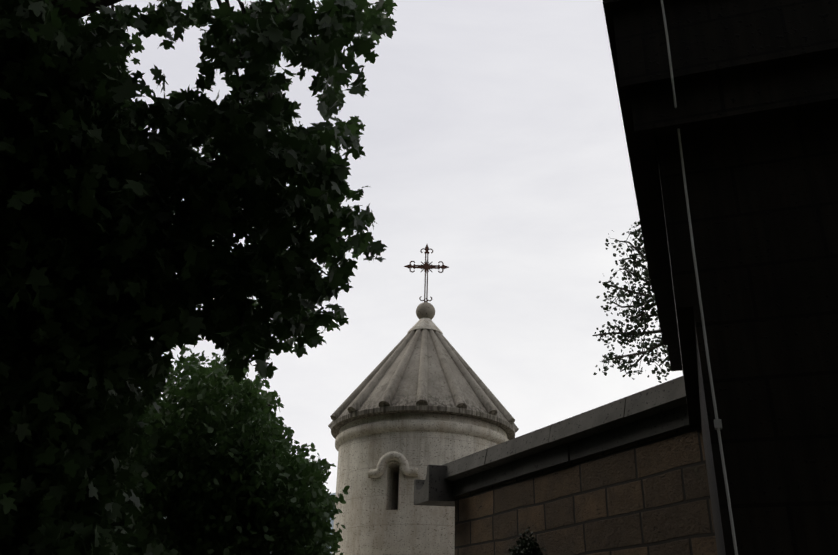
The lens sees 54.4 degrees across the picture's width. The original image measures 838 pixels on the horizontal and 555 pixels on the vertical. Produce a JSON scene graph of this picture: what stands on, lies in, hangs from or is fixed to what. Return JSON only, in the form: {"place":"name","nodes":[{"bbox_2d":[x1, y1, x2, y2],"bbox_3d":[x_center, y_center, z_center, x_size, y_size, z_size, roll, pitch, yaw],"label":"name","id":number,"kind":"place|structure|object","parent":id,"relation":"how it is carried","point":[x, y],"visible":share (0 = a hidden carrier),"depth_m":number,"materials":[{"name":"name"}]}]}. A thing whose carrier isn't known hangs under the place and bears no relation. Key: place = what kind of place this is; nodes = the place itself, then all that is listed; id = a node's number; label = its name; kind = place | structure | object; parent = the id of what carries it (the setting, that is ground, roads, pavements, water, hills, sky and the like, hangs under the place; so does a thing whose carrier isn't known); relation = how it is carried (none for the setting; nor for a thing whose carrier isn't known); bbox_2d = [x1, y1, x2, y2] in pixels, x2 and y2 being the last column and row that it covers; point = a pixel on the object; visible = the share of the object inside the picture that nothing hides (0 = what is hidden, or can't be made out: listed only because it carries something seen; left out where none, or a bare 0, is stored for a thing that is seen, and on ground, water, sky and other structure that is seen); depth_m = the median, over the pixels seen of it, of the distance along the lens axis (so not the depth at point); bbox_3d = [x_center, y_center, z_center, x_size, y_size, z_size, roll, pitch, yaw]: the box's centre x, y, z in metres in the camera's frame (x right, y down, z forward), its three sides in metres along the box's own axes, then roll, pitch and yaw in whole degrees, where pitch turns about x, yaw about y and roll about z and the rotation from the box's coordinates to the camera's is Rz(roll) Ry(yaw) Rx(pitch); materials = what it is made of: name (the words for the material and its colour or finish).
{"place":"outdoors","nodes":[
{"label":"outdoors","id":0,"kind":"place"},
{"bbox_2d":[0,0,396,554],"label":"maple","id":1,"kind":"object","parent":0,"point":[93,231],"depth_m":5.49,"materials":[{"name":"green plant"}]},
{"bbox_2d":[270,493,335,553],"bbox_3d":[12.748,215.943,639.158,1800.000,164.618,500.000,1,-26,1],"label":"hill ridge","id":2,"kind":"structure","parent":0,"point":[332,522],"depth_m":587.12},
{"bbox_2d":[82,0,682,492],"label":"sky","id":3,"kind":"structure","parent":0,"point":[493,140],"materials":[{"name":"white"}]},
{"bbox_2d":[332,413,507,554],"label":"tower","id":4,"kind":"structure","parent":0,"point":[383,514],"depth_m":13.26,"materials":[{"name":"beige stone"}]},
{"bbox_2d":[328,329,518,439],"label":"conical roof","id":5,"kind":"structure","parent":4,"relation":"on","point":[423,371],"depth_m":14.12,"materials":[{"name":"stone"}]},
{"bbox_2d":[407,317,442,333],"bbox_3d":[0.120,0.965,15.761,0.683,0.333,0.683,1,-26,1],"label":"roof cap","id":6,"kind":"object","parent":5,"relation":"on","point":[425,323],"visible":0.52,"depth_m":15.52,"materials":[{"name":"white stone"}]},
{"bbox_2d":[416,302,434,319],"bbox_3d":[0.127,0.725,15.876,0.380,0.500,0.380,1,-26,1],"label":"ball finial","id":7,"kind":"object","parent":6,"relation":"on","point":[425,309],"visible":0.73,"depth_m":15.76,"materials":[{"name":"stone"}]},
{"bbox_2d":[404,244,448,301],"bbox_3d":[0.148,-0.091,16.265,0.910,1.330,0.060,1,-26,1],"label":"iron cross","id":8,"kind":"object","parent":7,"relation":"on","point":[426,267],"visible":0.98,"depth_m":16.31,"materials":[{"name":"brown metal"}]},
{"bbox_2d":[508,527,546,554],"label":"bush leaves","id":9,"kind":"object","parent":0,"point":[527,545],"visible":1,"depth_m":8.73,"materials":[{"name":"green plant"}]},
{"bbox_2d":[592,220,670,382],"bbox_3d":[11.751,2.483,36.851,8.256,13.352,6.126,-8,-27,19],"label":"tree","id":10,"kind":"object","parent":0,"point":[645,319],"depth_m":38.17,"materials":[{"name":"green plant"}]},
{"bbox_3d":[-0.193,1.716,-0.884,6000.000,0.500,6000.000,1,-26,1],"label":"ground","id":11,"kind":"structure","parent":0,"visible":0},
{"bbox_2d":[126,345,349,554],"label":"tree","id":12,"kind":"object","parent":11,"relation":"on","point":[271,486],"depth_m":9.13,"materials":[{"name":"green plant"}]},
{"bbox_2d":[455,424,717,554],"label":"brick wall","id":13,"kind":"structure","parent":11,"relation":"on","point":[650,496],"depth_m":8.25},
{"bbox_2d":[452,404,688,496],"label":"ledge molding","id":14,"kind":"structure","parent":13,"relation":"on","point":[666,421],"depth_m":8.77,"materials":[{"name":"grey stone"}]},
{"bbox_2d":[414,376,686,506],"bbox_3d":[4.147,1.105,8.493,4.400,1.577,9.540,14,-28,-25],"label":"coping","id":15,"kind":"object","parent":14,"relation":"on","point":[434,488],"visible":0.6,"depth_m":9.14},
{"bbox_2d":[603,0,837,554],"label":"building","id":16,"kind":"structure","parent":11,"relation":"on","point":[752,116],"depth_m":5.19,"materials":[{"name":"black"}]},
{"bbox_2d":[661,0,737,554],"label":"cable","id":17,"kind":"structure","parent":16,"relation":"attached to","point":[717,424],"depth_m":4.95,"materials":[{"name":"grey"}]},
{"bbox_3d":[-0.033,6.831,12.962,8.400,2.200,8.400,1,-26,1],"label":"church","id":18,"kind":"object","parent":11,"relation":"on","visible":0},
{"bbox_2d":[368,451,417,477],"bbox_3d":[-0.418,3.019,13.184,0.856,0.394,0.160,-7,-27,17],"label":"window hood molding","id":19,"kind":"structure","parent":18,"relation":"attached to","point":[384,460],"depth_m":13.15,"materials":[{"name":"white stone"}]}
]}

